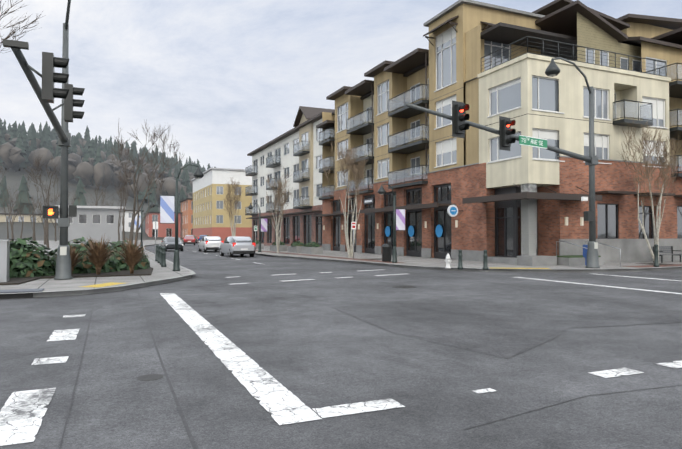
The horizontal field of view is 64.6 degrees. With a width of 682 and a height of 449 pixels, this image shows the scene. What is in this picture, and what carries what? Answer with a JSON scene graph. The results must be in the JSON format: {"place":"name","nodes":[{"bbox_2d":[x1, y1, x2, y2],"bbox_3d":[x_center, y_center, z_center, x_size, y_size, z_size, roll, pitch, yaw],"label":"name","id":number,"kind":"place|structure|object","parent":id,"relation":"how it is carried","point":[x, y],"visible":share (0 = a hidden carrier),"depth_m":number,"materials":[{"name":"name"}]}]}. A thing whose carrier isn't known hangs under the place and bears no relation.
{"place":"outdoors","nodes":[
{"label":"outdoors","id":0,"kind":"place"},
{"bbox_2d":[0,165,183,240],"bbox_3d":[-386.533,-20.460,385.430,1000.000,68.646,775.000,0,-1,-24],"label":"hillside","id":1,"kind":"structure","parent":0,"point":[13,177],"depth_m":243.05,"materials":[{"name":"grey plant"}]},
{"bbox_2d":[0,134,194,202],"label":"bare hill trees","id":2,"kind":"object","parent":1,"relation":"on","point":[12,156],"visible":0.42,"depth_m":280.67,"materials":[{"name":"grey plant"}]},
{"bbox_2d":[0,118,215,217],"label":"evergreen trees","id":3,"kind":"object","parent":1,"relation":"on","point":[47,135],"visible":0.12,"depth_m":314.17,"materials":[{"name":"green plant"}]},
{"bbox_2d":[0,240,190,298],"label":"sidewalk","id":4,"kind":"structure","parent":0,"point":[159,272],"depth_m":18.07,"materials":[{"name":"grey concrete"}]},
{"bbox_2d":[3,0,84,279],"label":"signal pole","id":5,"kind":"object","parent":4,"relation":"on","point":[47,93],"visible":1,"depth_m":16.21,"materials":[{"name":"black metal"}]},
{"bbox_2d":[0,0,184,249],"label":"trees","id":6,"kind":"object","parent":4,"relation":"on","point":[46,228],"visible":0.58,"depth_m":50.98,"materials":[{"name":"brown plant"}]},
{"bbox_2d":[134,201,154,249],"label":"lamp post","id":7,"kind":"object","parent":4,"relation":"on","point":[140,217],"visible":0.71,"depth_m":48.77,"materials":[{"name":"metal"}]},
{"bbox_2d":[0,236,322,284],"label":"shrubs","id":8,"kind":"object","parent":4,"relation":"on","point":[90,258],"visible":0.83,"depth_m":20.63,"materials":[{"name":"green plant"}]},
{"bbox_2d":[160,164,203,270],"bbox_3d":[-6.904,-0.318,23.467,1.808,4.645,0.450,0,-1,-10],"label":"lamp post","id":9,"kind":"object","parent":4,"relation":"on","point":[166,209],"visible":1,"depth_m":23.28,"materials":[{"name":"metal"}]},
{"bbox_2d":[245,106,334,246],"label":"building","id":10,"kind":"structure","parent":0,"point":[297,148],"depth_m":64.79,"materials":[{"name":"paint"}]},
{"bbox_2d":[0,242,681,448],"bbox_3d":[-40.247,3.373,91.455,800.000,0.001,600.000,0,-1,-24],"label":"road","id":11,"kind":"structure","parent":0,"point":[311,350],"depth_m":7.22,"materials":[{"name":"grey asphalt"}]},
{"bbox_2d":[55,205,125,242],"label":"building","id":12,"kind":"structure","parent":11,"relation":"on","point":[97,223],"depth_m":95.60,"materials":[{"name":"grey concrete"}]},
{"bbox_2d":[0,168,251,240],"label":"buildings","id":13,"kind":"structure","parent":11,"relation":"on","point":[203,212],"depth_m":128.25,"materials":[{"name":"yellow paint"}]},
{"bbox_2d":[161,237,183,250],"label":"dark car","id":14,"kind":"object","parent":11,"relation":"on","point":[167,242],"visible":0.69,"depth_m":54.14,"materials":[{"name":"grey paint"}]},
{"bbox_2d":[183,236,195,244],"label":"parked car","id":15,"kind":"object","parent":11,"relation":"on","point":[189,239],"visible":0.98,"depth_m":83.59,"materials":[{"name":"red paint"}]},
{"bbox_2d":[198,235,209,241],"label":"parked car","id":16,"kind":"object","parent":11,"relation":"on","point":[200,237],"visible":0.21,"depth_m":108.00,"materials":[{"name":"blue paint"}]},
{"bbox_2d":[198,236,223,251],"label":"white car","id":17,"kind":"object","parent":11,"relation":"on","point":[206,243],"visible":0.81,"depth_m":51.30,"materials":[{"name":"white paint"}]},
{"bbox_2d":[219,236,255,256],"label":"car","id":18,"kind":"object","parent":11,"relation":"on","point":[230,246],"visible":1,"depth_m":40.43,"materials":[{"name":"grey paint"}]},
{"bbox_2d":[0,250,681,448],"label":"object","id":19,"kind":"object","parent":11,"relation":"on","point":[126,397],"visible":0.88,"depth_m":9.29,"materials":[{"name":"concrete"}]},
{"bbox_2d":[0,251,681,445],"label":"road markings","id":20,"kind":"object","parent":11,"relation":"on","point":[22,413],"visible":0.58,"depth_m":5.87,"materials":[{"name":"white paint"}]},
{"bbox_2d":[0,0,681,169],"label":"sky","id":21,"kind":"structure","parent":0,"point":[230,77],"materials":[{"name":"white"}]},
{"bbox_2d":[254,245,681,272],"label":"sidewalk","id":22,"kind":"structure","parent":0,"point":[415,262],"depth_m":28.22,"materials":[{"name":"grey concrete"}]},
{"bbox_2d":[248,203,267,251],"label":"lamp post","id":23,"kind":"object","parent":22,"relation":"on","point":[262,225],"visible":1,"depth_m":48.07,"materials":[{"name":"metal"}]},
{"bbox_2d":[0,243,664,293],"bbox_3d":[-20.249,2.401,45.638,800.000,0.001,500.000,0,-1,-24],"label":"kerb stones","id":24,"kind":"object","parent":22,"relation":"on","point":[191,271],"visible":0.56,"depth_m":21.71,"materials":[{"name":"grey concrete"}]},
{"bbox_2d":[0,221,681,281],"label":"street furniture","id":25,"kind":"object","parent":22,"relation":"on","point":[160,254],"visible":0.98,"depth_m":26.12,"materials":[{"name":"grey"}]},
{"bbox_2d":[378,184,404,262],"bbox_3d":[2.783,-0.074,30.090,1.807,4.395,0.450,1,-1,-37],"label":"lamp post","id":26,"kind":"object","parent":22,"relation":"on","point":[398,219],"visible":0.98,"depth_m":30.16,"materials":[{"name":"metal"}]},
{"bbox_2d":[222,114,681,260],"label":"bare trees","id":27,"kind":"object","parent":22,"relation":"on","point":[664,165],"visible":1,"depth_m":29.98,"materials":[{"name":"brown plant"}]},
{"bbox_2d":[313,0,681,265],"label":"corner building","id":28,"kind":"structure","parent":22,"relation":"on","point":[473,194],"depth_m":32.57,"materials":[{"name":"paint"}]},
{"bbox_2d":[404,57,599,267],"bbox_3d":[7.265,-2.766,22.035,12.053,9.489,0.865,1,-1,-37],"label":"signal pole","id":29,"kind":"object","parent":22,"relation":"on","point":[461,124],"visible":1,"depth_m":23.56,"materials":[{"name":"black metal"}]},
{"bbox_2d":[367,258,674,264],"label":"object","id":30,"kind":"object","parent":22,"relation":"on","point":[635,263],"visible":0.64,"depth_m":28.96,"materials":[{"name":"grey soil"}]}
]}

